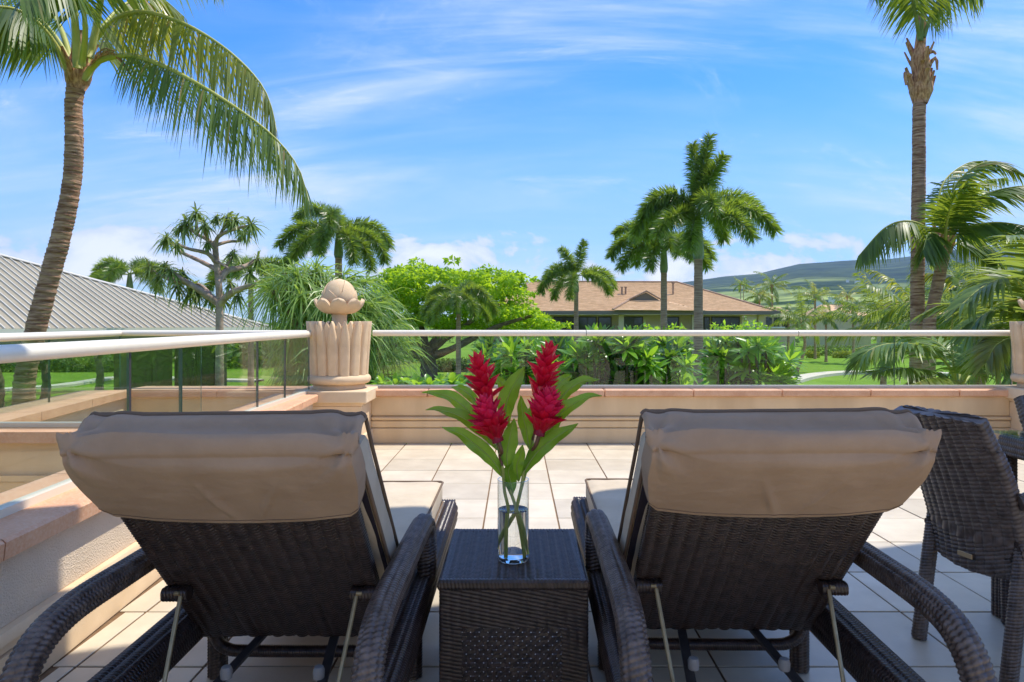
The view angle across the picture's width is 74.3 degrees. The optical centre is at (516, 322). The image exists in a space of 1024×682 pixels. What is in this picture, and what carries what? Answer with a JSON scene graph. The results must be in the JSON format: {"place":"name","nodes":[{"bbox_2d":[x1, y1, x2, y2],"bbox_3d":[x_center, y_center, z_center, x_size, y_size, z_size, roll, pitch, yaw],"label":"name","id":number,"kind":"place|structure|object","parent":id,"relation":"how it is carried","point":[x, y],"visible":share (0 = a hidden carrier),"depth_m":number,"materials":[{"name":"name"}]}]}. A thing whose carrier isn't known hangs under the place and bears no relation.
{"place":"outdoors","nodes":[
{"label":"outdoors","id":0,"kind":"place"},
{"bbox_2d":[5,376,263,390],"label":"path","id":1,"kind":"structure","parent":0,"point":[78,383],"depth_m":49.62,"materials":[{"name":"concrete"}]},
{"bbox_2d":[2,323,1003,443],"bbox_3d":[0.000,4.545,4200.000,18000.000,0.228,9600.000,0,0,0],"label":"lawn","id":2,"kind":"structure","parent":0,"point":[812,366],"depth_m":58.57,"materials":[{"name":"green plant"}]},
{"bbox_2d":[0,328,53,407],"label":"lawn tree","id":3,"kind":"object","parent":2,"relation":"on","point":[2,391],"depth_m":35.95,"materials":[{"name":"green plant"}]},
{"bbox_2d":[39,328,68,398],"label":"lawn tree","id":4,"kind":"object","parent":2,"relation":"on","point":[44,376],"visible":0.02,"depth_m":38.83,"materials":[{"name":"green plant"}]},
{"bbox_2d":[1,354,113,371],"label":"hedge","id":5,"kind":"object","parent":2,"relation":"on","point":[65,364],"visible":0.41,"depth_m":61.82,"materials":[{"name":"green plant"}]},
{"bbox_2d":[59,328,104,389],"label":"lawn tree","id":6,"kind":"object","parent":2,"relation":"on","point":[100,379],"visible":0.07,"depth_m":43.84,"materials":[{"name":"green plant"}]},
{"bbox_2d":[86,255,176,295],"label":"foxtail palm","id":7,"kind":"object","parent":2,"relation":"on","point":[111,271],"visible":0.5,"depth_m":37.74,"materials":[{"name":"green plant"}]},
{"bbox_2d":[0,254,271,389],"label":"pavilion","id":8,"kind":"structure","parent":2,"relation":"on","point":[83,303],"depth_m":24.84,"materials":[{"name":"metal"}]},
{"bbox_2d":[131,349,171,387],"bbox_3d":[-13.502,2.510,25.006,0.090,3.080,1.600,0,0,33],"label":"window","id":9,"kind":"structure","parent":8,"relation":"in","point":[153,367],"depth_m":25.00,"materials":[{"name":"glass"}]},
{"bbox_2d":[174,347,214,385],"bbox_3d":[-12.562,2.510,26.481,0.090,3.080,1.660,0,0,33],"label":"window","id":10,"kind":"structure","parent":8,"relation":"in","point":[191,356],"depth_m":26.43,"materials":[{"name":"glass"}]},
{"bbox_2d":[0,0,317,404],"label":"coconut palm","id":11,"kind":"object","parent":2,"relation":"on","point":[26,29],"visible":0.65,"depth_m":9.04,"materials":[{"name":"green plant"}]},
{"bbox_2d":[129,201,275,385],"bbox_3d":[-10.051,0.278,22.118,5.831,8.545,3.067,0,0,0],"label":"screw pine","id":12,"kind":"object","parent":2,"relation":"on","point":[197,292],"visible":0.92,"depth_m":21.96,"materials":[{"name":"green plant"}]},
{"bbox_2d":[7,320,428,368],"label":"woodland","id":13,"kind":"object","parent":2,"relation":"on","point":[239,356],"visible":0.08,"depth_m":67.76,"materials":[{"name":"green plant"}]},
{"bbox_2d":[204,253,299,385],"bbox_3d":[-14.513,0.312,37.091,4.603,8.476,4.737,0,0,42],"label":"foxtail palm","id":14,"kind":"object","parent":2,"relation":"on","point":[210,278],"visible":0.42,"depth_m":36.85,"materials":[{"name":"green plant"}]},
{"bbox_2d":[272,199,395,274],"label":"foxtail palm","id":15,"kind":"object","parent":2,"relation":"on","point":[362,235],"visible":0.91,"depth_m":31.38,"materials":[{"name":"green plant"}]},
{"bbox_2d":[230,255,443,385],"bbox_3d":[-3.805,1.600,13.574,4.324,5.923,3.823,0,0,39],"label":"screw pine","id":16,"kind":"object","parent":2,"relation":"on","point":[294,295],"visible":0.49,"depth_m":12.99,"materials":[{"name":"green plant"}]},
{"bbox_2d":[370,372,389,384],"bbox_3d":[-2.279,2.702,11.496,0.491,3.702,0.531,0,0,29],"label":"agave","id":17,"kind":"object","parent":2,"relation":"on","point":[380,379],"visible":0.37,"depth_m":11.50,"materials":[{"name":"green plant"}]},
{"bbox_2d":[384,372,403,384],"bbox_3d":[-2.019,2.686,11.324,0.497,3.735,0.471,0,0,0],"label":"agave","id":18,"kind":"object","parent":2,"relation":"on","point":[395,380],"visible":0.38,"depth_m":11.31,"materials":[{"name":"green plant"}]},
{"bbox_2d":[398,377,411,384],"bbox_3d":[-1.833,2.731,11.430,0.562,3.644,0.540,0,0,27],"label":"agave","id":19,"kind":"object","parent":2,"relation":"on","point":[405,378],"visible":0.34,"depth_m":11.39,"materials":[{"name":"green plant"}]},
{"bbox_2d":[402,373,425,384],"bbox_3d":[-1.635,2.689,11.004,0.547,3.728,0.597,0,0,0],"label":"agave","id":20,"kind":"object","parent":2,"relation":"on","point":[419,381],"visible":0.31,"depth_m":10.99,"materials":[{"name":"green plant"}]},
{"bbox_2d":[422,374,440,384],"bbox_3d":[-1.449,2.704,11.071,0.555,3.699,0.550,0,0,0],"label":"agave","id":21,"kind":"object","parent":2,"relation":"on","point":[428,380],"visible":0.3,"depth_m":11.11,"materials":[{"name":"green plant"}]},
{"bbox_2d":[434,374,447,383],"bbox_3d":[-1.285,2.714,11.520,0.488,3.678,0.578,0,0,-39],"label":"agave","id":22,"kind":"object","parent":2,"relation":"on","point":[440,376],"visible":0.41,"depth_m":11.53,"materials":[{"name":"green plant"}]},
{"bbox_2d":[440,372,466,384],"bbox_3d":[-1.051,2.672,10.838,0.507,3.762,0.532,0,0,0],"label":"agave","id":23,"kind":"object","parent":2,"relation":"on","point":[452,377],"visible":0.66,"depth_m":10.86,"materials":[{"name":"green plant"}]},
{"bbox_2d":[436,357,470,371],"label":"hedge","id":24,"kind":"object","parent":2,"relation":"on","point":[447,363],"visible":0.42,"depth_m":61.78,"materials":[{"name":"green plant"}]},
{"bbox_2d":[418,279,501,375],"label":"foxtail palm","id":25,"kind":"object","parent":2,"relation":"on","point":[452,297],"visible":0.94,"depth_m":42.44,"materials":[{"name":"green plant"}]},
{"bbox_2d":[456,375,467,382],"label":"agave","id":26,"kind":"object","parent":2,"relation":"on","point":[461,379],"visible":0.13,"depth_m":11.23,"materials":[{"name":"green plant"}]},
{"bbox_2d":[364,254,572,380],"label":"shade tree","id":27,"kind":"object","parent":2,"relation":"on","point":[411,277],"visible":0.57,"depth_m":50.59,"materials":[{"name":"green plant"}]},
{"bbox_2d":[465,336,524,384],"bbox_3d":[-0.546,2.390,17.552,1.793,4.374,2.478,0,0,0],"label":"frangipani","id":28,"kind":"object","parent":2,"relation":"on","point":[488,346],"visible":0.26,"depth_m":17.25,"materials":[{"name":"green plant"}]},
{"bbox_2d":[486,336,541,384],"bbox_3d":[0.154,2.379,15.975,1.909,4.404,2.314,0,0,0],"label":"frangipani","id":29,"kind":"object","parent":2,"relation":"on","point":[508,353],"visible":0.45,"depth_m":15.59,"materials":[{"name":"green plant"}]},
{"bbox_2d":[526,336,584,380],"bbox_3d":[1.080,2.373,15.242,1.826,4.423,2.646,0,0,0],"label":"frangipani","id":30,"kind":"object","parent":2,"relation":"on","point":[561,342],"visible":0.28,"depth_m":14.86,"materials":[{"name":"green plant"}]},
{"bbox_2d":[534,238,618,342],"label":"foxtail palm","id":31,"kind":"object","parent":2,"relation":"on","point":[561,274],"visible":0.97,"depth_m":40.53,"materials":[{"name":"green plant"}]},
{"bbox_2d":[557,322,624,443],"bbox_3d":[1.684,2.284,14.977,1.829,4.581,2.572,0,0,0],"label":"frangipani","id":32,"kind":"object","parent":2,"relation":"on","point":[584,349],"visible":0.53,"depth_m":14.17,"materials":[{"name":"green plant"}]},
{"bbox_2d":[588,324,665,443],"bbox_3d":[2.381,2.299,14.658,1.756,4.556,2.482,0,0,9],"label":"frangipani","id":33,"kind":"object","parent":2,"relation":"on","point":[636,347],"visible":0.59,"depth_m":13.96,"materials":[{"name":"green plant"}]},
{"bbox_2d":[493,280,780,366],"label":"house","id":34,"kind":"structure","parent":2,"relation":"on","point":[634,303],"depth_m":67.49,"materials":[{"name":"tile"}]},
{"bbox_2d":[554,317,573,329],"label":"window","id":35,"kind":"structure","parent":34,"relation":"in","point":[561,319],"depth_m":67.48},
{"bbox_2d":[578,317,596,329],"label":"window","id":36,"kind":"structure","parent":34,"relation":"in","point":[583,321],"depth_m":67.48,"materials":[{"name":"glass"}]},
{"bbox_2d":[598,317,611,329],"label":"window","id":37,"kind":"structure","parent":34,"relation":"in","point":[604,320],"depth_m":67.48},
{"bbox_2d":[624,317,642,328],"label":"window","id":38,"kind":"structure","parent":34,"relation":"in","point":[632,321],"depth_m":67.48,"materials":[{"name":"glass"}]},
{"bbox_2d":[667,317,678,329],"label":"window","id":39,"kind":"structure","parent":34,"relation":"in","point":[670,320],"depth_m":67.48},
{"bbox_2d":[704,317,709,329],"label":"window","id":40,"kind":"structure","parent":34,"relation":"in","point":[706,319],"depth_m":67.48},
{"bbox_2d":[711,317,739,329],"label":"window","id":41,"kind":"structure","parent":34,"relation":"in","point":[729,321],"depth_m":67.48,"materials":[{"name":"glass"}]},
{"bbox_2d":[414,316,876,345],"bbox_3d":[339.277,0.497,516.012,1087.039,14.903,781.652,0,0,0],"label":"woodland","id":42,"kind":"object","parent":2,"relation":"on","point":[801,337],"visible":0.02,"depth_m":153.02,"materials":[{"name":"green plant"}]},
{"bbox_2d":[603,219,717,329],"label":"foxtail palm","id":43,"kind":"object","parent":2,"relation":"on","point":[636,253],"visible":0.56,"depth_m":32.84,"materials":[{"name":"green plant"}]},
{"bbox_2d":[633,322,693,350],"bbox_3d":[8.420,2.162,39.805,4.332,4.776,2.441,0,0,0],"label":"bush","id":44,"kind":"object","parent":2,"relation":"on","point":[672,328],"visible":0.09,"depth_m":39.57,"materials":[{"name":"green plant"}]},
{"bbox_2d":[631,326,706,384],"bbox_3d":[3.281,2.322,14.794,1.914,4.521,2.583,0,0,0],"label":"frangipani","id":45,"kind":"object","parent":2,"relation":"on","point":[676,354],"visible":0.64,"depth_m":14.26,"materials":[{"name":"green plant"}]},
{"bbox_2d":[626,129,784,384],"bbox_3d":[7.162,-1.444,26.084,5.831,11.987,5.142,0,0,0],"label":"foxtail palm","id":46,"kind":"object","parent":2,"relation":"on","point":[724,212],"visible":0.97,"depth_m":25.69,"materials":[{"name":"green plant"}]},
{"bbox_2d":[692,326,764,384],"bbox_3d":[5.221,2.323,16.451,1.781,4.498,2.524,0,0,13],"label":"frangipani","id":47,"kind":"object","parent":2,"relation":"on","point":[716,361],"visible":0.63,"depth_m":15.86,"materials":[{"name":"green plant"}]},
{"bbox_2d":[703,319,766,347],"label":"bush","id":48,"kind":"object","parent":2,"relation":"on","point":[760,324],"visible":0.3,"depth_m":42.09,"materials":[{"name":"green plant"}]},
{"bbox_2d":[731,277,748,298],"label":"coconut palm","id":49,"kind":"object","parent":2,"relation":"on","point":[739,287],"visible":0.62,"depth_m":164.95,"materials":[{"name":"green plant"}]},
{"bbox_2d":[735,278,754,325],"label":"coconut palm","id":50,"kind":"object","parent":2,"relation":"on","point":[745,282],"visible":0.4,"depth_m":169.90,"materials":[{"name":"green plant"}]},
{"bbox_2d":[743,286,777,306],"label":"coconut palm","id":51,"kind":"object","parent":2,"relation":"on","point":[758,297],"visible":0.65,"depth_m":91.56,"materials":[{"name":"green plant"}]},
{"bbox_2d":[727,325,809,384],"bbox_3d":[5.974,2.321,16.026,1.832,4.516,3.064,0,0,21],"label":"frangipani","id":52,"kind":"object","parent":2,"relation":"on","point":[766,355],"visible":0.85,"depth_m":15.25,"materials":[{"name":"green plant"}]},
{"bbox_2d":[747,307,794,351],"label":"house","id":53,"kind":"structure","parent":2,"relation":"on","point":[768,320],"depth_m":84.00,"materials":[{"name":"white paint"}]},
{"bbox_2d":[766,317,771,326],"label":"window","id":54,"kind":"structure","parent":53,"relation":"in","point":[768,319],"depth_m":83.90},
{"bbox_2d":[751,271,791,306],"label":"coconut palm","id":55,"kind":"object","parent":2,"relation":"on","point":[771,288],"visible":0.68,"depth_m":95.89,"materials":[{"name":"green plant"}]},
{"bbox_2d":[767,303,810,351],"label":"coconut palm","id":56,"kind":"object","parent":2,"relation":"on","point":[788,325],"visible":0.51,"depth_m":71.87,"materials":[{"name":"green plant"}]},
{"bbox_2d":[764,288,848,372],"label":"coconut palm","id":57,"kind":"object","parent":2,"relation":"on","point":[803,324],"visible":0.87,"depth_m":60.88,"materials":[{"name":"green plant"}]},
{"bbox_2d":[805,350,820,357],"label":"shrubs","id":58,"kind":"object","parent":2,"relation":"on","point":[810,354],"visible":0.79,"depth_m":85.78,"materials":[{"name":"green plant"}]},
{"bbox_2d":[791,279,837,358],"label":"coconut palm","id":59,"kind":"object","parent":2,"relation":"on","point":[820,297],"visible":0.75,"depth_m":83.87,"materials":[{"name":"green plant"}]},
{"bbox_2d":[808,308,844,361],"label":"coconut palm","id":60,"kind":"object","parent":2,"relation":"on","point":[826,321],"visible":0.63,"depth_m":77.87,"materials":[{"name":"green plant"}]},
{"bbox_2d":[801,305,870,347],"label":"house","id":61,"kind":"structure","parent":2,"relation":"on","point":[820,325],"depth_m":120.50,"materials":[{"name":"paint"}]},
{"bbox_2d":[800,344,880,355],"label":"hedge","id":62,"kind":"object","parent":2,"relation":"on","point":[828,348],"visible":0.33,"depth_m":91.81,"materials":[{"name":"green plant"}]},
{"bbox_2d":[830,350,851,357],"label":"shrubs","id":63,"kind":"object","parent":2,"relation":"on","point":[844,354],"visible":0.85,"depth_m":85.78,"materials":[{"name":"green plant"}]},
{"bbox_2d":[833,285,862,304],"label":"coconut palm","id":64,"kind":"object","parent":2,"relation":"on","point":[840,295],"visible":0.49,"depth_m":124.68,"materials":[{"name":"green plant"}]},
{"bbox_2d":[831,297,873,352],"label":"coconut palm","id":65,"kind":"object","parent":2,"relation":"on","point":[853,323],"visible":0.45,"depth_m":74.88,"materials":[{"name":"green plant"}]},
{"bbox_2d":[824,272,941,384],"bbox_3d":[16.706,1.091,30.779,4.982,6.924,5.216,0,0,26],"label":"coconut palm","id":66,"kind":"object","parent":2,"relation":"on","point":[845,316],"visible":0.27,"depth_m":31.19,"materials":[{"name":"green plant"}]},
{"bbox_2d":[875,300,908,342],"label":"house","id":67,"kind":"structure","parent":2,"relation":"on","point":[878,339],"depth_m":112.57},
{"bbox_2d":[830,269,969,384],"bbox_3d":[10.100,1.581,16.814,3.554,5.939,3.666,0,0,-39],"label":"areca palm","id":68,"kind":"object","parent":2,"relation":"on","point":[877,314],"visible":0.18,"depth_m":17.08,"materials":[{"name":"green plant"}]},
{"bbox_2d":[867,0,985,381],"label":"coconut palm","id":69,"kind":"object","parent":2,"relation":"on","point":[919,81],"visible":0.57,"depth_m":13.38,"materials":[{"name":"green plant"}]},
{"bbox_2d":[842,271,1016,384],"bbox_3d":[6.286,1.923,9.668,1.935,5.254,4.408,0,0,42],"label":"areca palm","id":70,"kind":"object","parent":2,"relation":"on","point":[929,351],"visible":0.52,"depth_m":8.76,"materials":[{"name":"green plant"}]},
{"bbox_2d":[855,160,1023,377],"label":"coconut palm","id":71,"kind":"object","parent":2,"relation":"on","point":[952,213],"visible":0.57,"depth_m":11.79,"materials":[{"name":"green plant"}]},
{"bbox_2d":[925,262,971,300],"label":"coconut palm","id":72,"kind":"object","parent":2,"relation":"on","point":[962,278],"visible":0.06,"depth_m":45.43,"materials":[{"name":"green plant"}]},
{"bbox_2d":[877,264,1023,384],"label":"areca palm","id":73,"kind":"object","parent":2,"relation":"on","point":[901,308],"visible":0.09,"depth_m":15.42,"materials":[{"name":"green plant"}]},
{"bbox_2d":[946,255,976,286],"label":"coconut palm","id":74,"kind":"object","parent":2,"relation":"on","point":[959,268],"visible":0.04,"depth_m":47.98,"materials":[{"name":"green plant"}]},
{"bbox_2d":[905,262,1020,384],"bbox_3d":[9.850,1.635,12.999,3.767,5.830,4.013,0,0,0],"label":"areca palm","id":75,"kind":"object","parent":2,"relation":"on","point":[948,325],"visible":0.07,"depth_m":13.46,"materials":[{"name":"green plant"}]},
{"bbox_2d":[909,233,1023,384],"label":"areca palm","id":76,"kind":"object","parent":2,"relation":"on","point":[992,355],"visible":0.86,"depth_m":7.81,"materials":[{"name":"green plant"}]},
{"bbox_2d":[966,262,1005,384],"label":"coconut palm","id":77,"kind":"object","parent":2,"relation":"on","point":[967,281],"visible":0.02,"depth_m":43.94,"materials":[{"name":"green plant"}]},
{"bbox_2d":[0,0,1023,322],"label":"sky","id":78,"kind":"structure","parent":0,"point":[504,134],"materials":[{"name":"blue"}]},
{"bbox_2d":[38,443,1023,681],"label":"terrace floor","id":79,"kind":"structure","parent":0,"point":[558,474],"depth_m":2.69,"materials":[{"name":"tile"}]},
{"bbox_2d":[0,393,317,675],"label":"side parapet wall","id":80,"kind":"structure","parent":79,"relation":"on","point":[54,549],"depth_m":2.35,"materials":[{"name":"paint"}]},
{"bbox_2d":[0,331,311,518],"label":"glass balustrade","id":81,"kind":"object","parent":80,"relation":"on","point":[11,353],"visible":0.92,"depth_m":2.97,"materials":[{"name":"metal"}]},
{"bbox_2d":[0,499,457,681],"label":"wicker chaise","id":82,"kind":"object","parent":79,"relation":"on","point":[260,582],"visible":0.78,"depth_m":1.75,"materials":[{"name":"wicker"}]},
{"bbox_2d":[56,409,443,604],"bbox_3d":[-0.653,0.528,2.307,0.639,0.663,1.777,0,0,0],"label":"chaise cushion","id":83,"kind":"object","parent":82,"relation":"on","point":[252,466],"visible":0.74,"depth_m":1.48,"materials":[{"name":"fabric"}]},
{"bbox_2d":[293,385,379,444],"bbox_3d":[-1.655,0.882,6.330,0.654,0.536,0.654,0,0,0],"label":"stone pedestal","id":84,"kind":"object","parent":79,"relation":"on","point":[356,400],"visible":0.34,"depth_m":6.05,"materials":[{"name":"stone"}]},
{"bbox_2d":[306,321,371,389],"bbox_3d":[-1.656,0.301,6.327,0.596,0.624,0.594,0,0,0],"label":"stone planter","id":85,"kind":"object","parent":84,"relation":"on","point":[339,356],"visible":0.92,"depth_m":6.10,"materials":[{"name":"stone"}]},
{"bbox_2d":[314,279,364,325],"bbox_3d":[-1.655,-0.154,6.330,0.456,0.511,0.456,0,0,0],"label":"lotus finial","id":86,"kind":"object","parent":85,"relation":"in","point":[338,300],"visible":0.98,"depth_m":6.20,"materials":[{"name":"stone"}]},
{"bbox_2d":[437,528,589,681],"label":"wicker side table","id":87,"kind":"object","parent":79,"relation":"on","point":[543,589],"visible":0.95,"depth_m":1.95,"materials":[{"name":"wicker"}]},
{"bbox_2d":[497,476,528,563],"bbox_3d":[-0.009,0.618,2.125,0.099,0.253,0.099,0,0,0],"label":"glass vase","id":88,"kind":"object","parent":87,"relation":"on","point":[512,534],"visible":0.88,"depth_m":2.09,"materials":[{"name":"glass"}]},
{"bbox_2d":[426,392,517,510],"bbox_3d":[-0.136,0.472,2.074,0.285,0.518,0.134,0,0,0],"label":"red ginger","id":89,"kind":"object","parent":88,"relation":"in","point":[488,423],"visible":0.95,"depth_m":2.08,"materials":[{"name":"green plant"}]},
{"bbox_2d":[422,349,528,553],"bbox_3d":[-0.129,0.404,2.147,0.340,0.640,0.158,0,0,0],"label":"red ginger","id":90,"kind":"object","parent":88,"relation":"in","point":[480,380],"visible":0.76,"depth_m":2.12,"materials":[{"name":"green plant"}]},
{"bbox_2d":[497,340,598,502],"bbox_3d":[0.098,0.386,2.152,0.314,0.663,0.122,0,0,-19],"label":"red ginger","id":91,"kind":"object","parent":88,"relation":"in","point":[544,370],"visible":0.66,"depth_m":2.13,"materials":[{"name":"green plant"}]},
{"bbox_2d":[512,385,601,509],"bbox_3d":[0.123,0.462,2.111,0.227,0.542,0.184,0,0,-26],"label":"red ginger","id":92,"kind":"object","parent":88,"relation":"in","point":[550,412],"visible":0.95,"depth_m":2.08,"materials":[{"name":"green plant"}]},
{"bbox_2d":[371,388,1010,442],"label":"parapet wall","id":93,"kind":"structure","parent":79,"relation":"on","point":[404,415],"depth_m":6.45,"materials":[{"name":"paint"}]},
{"bbox_2d":[373,330,1012,387],"bbox_3d":[1.750,0.356,6.605,6.294,0.563,0.060,0,0,0],"label":"glass balustrade","id":94,"kind":"object","parent":93,"relation":"on","point":[416,333],"visible":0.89,"depth_m":6.58,"materials":[{"name":"metal"}]},
{"bbox_2d":[571,496,997,681],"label":"wicker chaise","id":95,"kind":"object","parent":79,"relation":"on","point":[754,576],"visible":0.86,"depth_m":1.79,"materials":[{"name":"wicker"}]},
{"bbox_2d":[585,407,941,576],"bbox_3d":[0.622,0.528,2.352,0.639,0.663,1.777,0,0,1],"label":"chaise cushion","id":96,"kind":"object","parent":95,"relation":"on","point":[792,463],"visible":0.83,"depth_m":1.53,"materials":[{"name":"fabric"}]},
{"bbox_2d":[894,405,1023,681],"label":"wicker dining chair","id":97,"kind":"object","parent":79,"relation":"on","point":[974,504],"visible":0.88,"depth_m":2.21,"materials":[{"name":"brown wicker"}]},
{"bbox_2d":[991,433,1023,618],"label":"dining table","id":98,"kind":"object","parent":79,"relation":"on","point":[1012,445],"visible":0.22,"depth_m":2.61,"materials":[{"name":"brown wicker"}]},
{"bbox_2d":[994,385,1023,433],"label":"stone pedestal","id":99,"kind":"object","parent":79,"relation":"on","point":[1014,391],"visible":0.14,"depth_m":6.38,"materials":[{"name":"stone"}]},
{"bbox_2d":[1009,321,1023,387],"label":"stone planter","id":100,"kind":"object","parent":99,"relation":"on","point":[1017,340],"visible":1,"depth_m":6.34,"materials":[{"name":"stone"}]},
{"bbox_2d":[1018,299,1023,309],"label":"lotus finial","id":101,"kind":"object","parent":100,"relation":"in","point":[1021,303],"visible":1,"depth_m":6.40,"materials":[{"name":"stone"}]},
{"bbox_2d":[1013,395,1023,433],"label":"wicker dining chair","id":102,"kind":"object","parent":79,"relation":"on","point":[1019,402],"visible":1,"depth_m":2.75,"materials":[{"name":"brown wicker"}]},
{"bbox_2d":[682,246,1017,321],"bbox_3d":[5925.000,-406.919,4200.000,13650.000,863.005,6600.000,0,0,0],"label":"mountain","id":103,"kind":"structure","parent":0,"point":[832,276],"depth_m":4455.37,"materials":[{"name":"plant"}]},
{"bbox_2d":[827,297,839,303],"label":"hillside building","id":104,"kind":"structure","parent":103,"relation":"on","point":[830,300],"depth_m":1000.00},
{"bbox_2d":[792,370,950,383],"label":"path","id":105,"kind":"structure","parent":0,"point":[810,376],"depth_m":57.31,"materials":[{"name":"concrete"}]},
{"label":"balcony floor","id":106,"kind":"structure","parent":0,"visible":0},
{"bbox_2d":[0,346,201,492],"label":"cross wall","id":107,"kind":"structure","parent":106,"relation":"on","point":[29,452],"depth_m":3.98,"materials":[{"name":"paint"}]},
{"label":"balcony base wall","id":108,"kind":"structure","parent":0,"visible":0},
{"bbox_2d":[0,386,307,421],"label":"neighbour parapet","id":109,"kind":"structure","parent":108,"relation":"on","point":[80,406],"depth_m":6.38,"materials":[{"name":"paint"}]},
{"bbox_2d":[0,330,306,402],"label":"glass balustrade","id":110,"kind":"object","parent":109,"relation":"on","point":[28,336],"visible":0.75,"depth_m":6.34,"materials":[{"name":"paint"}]}
]}

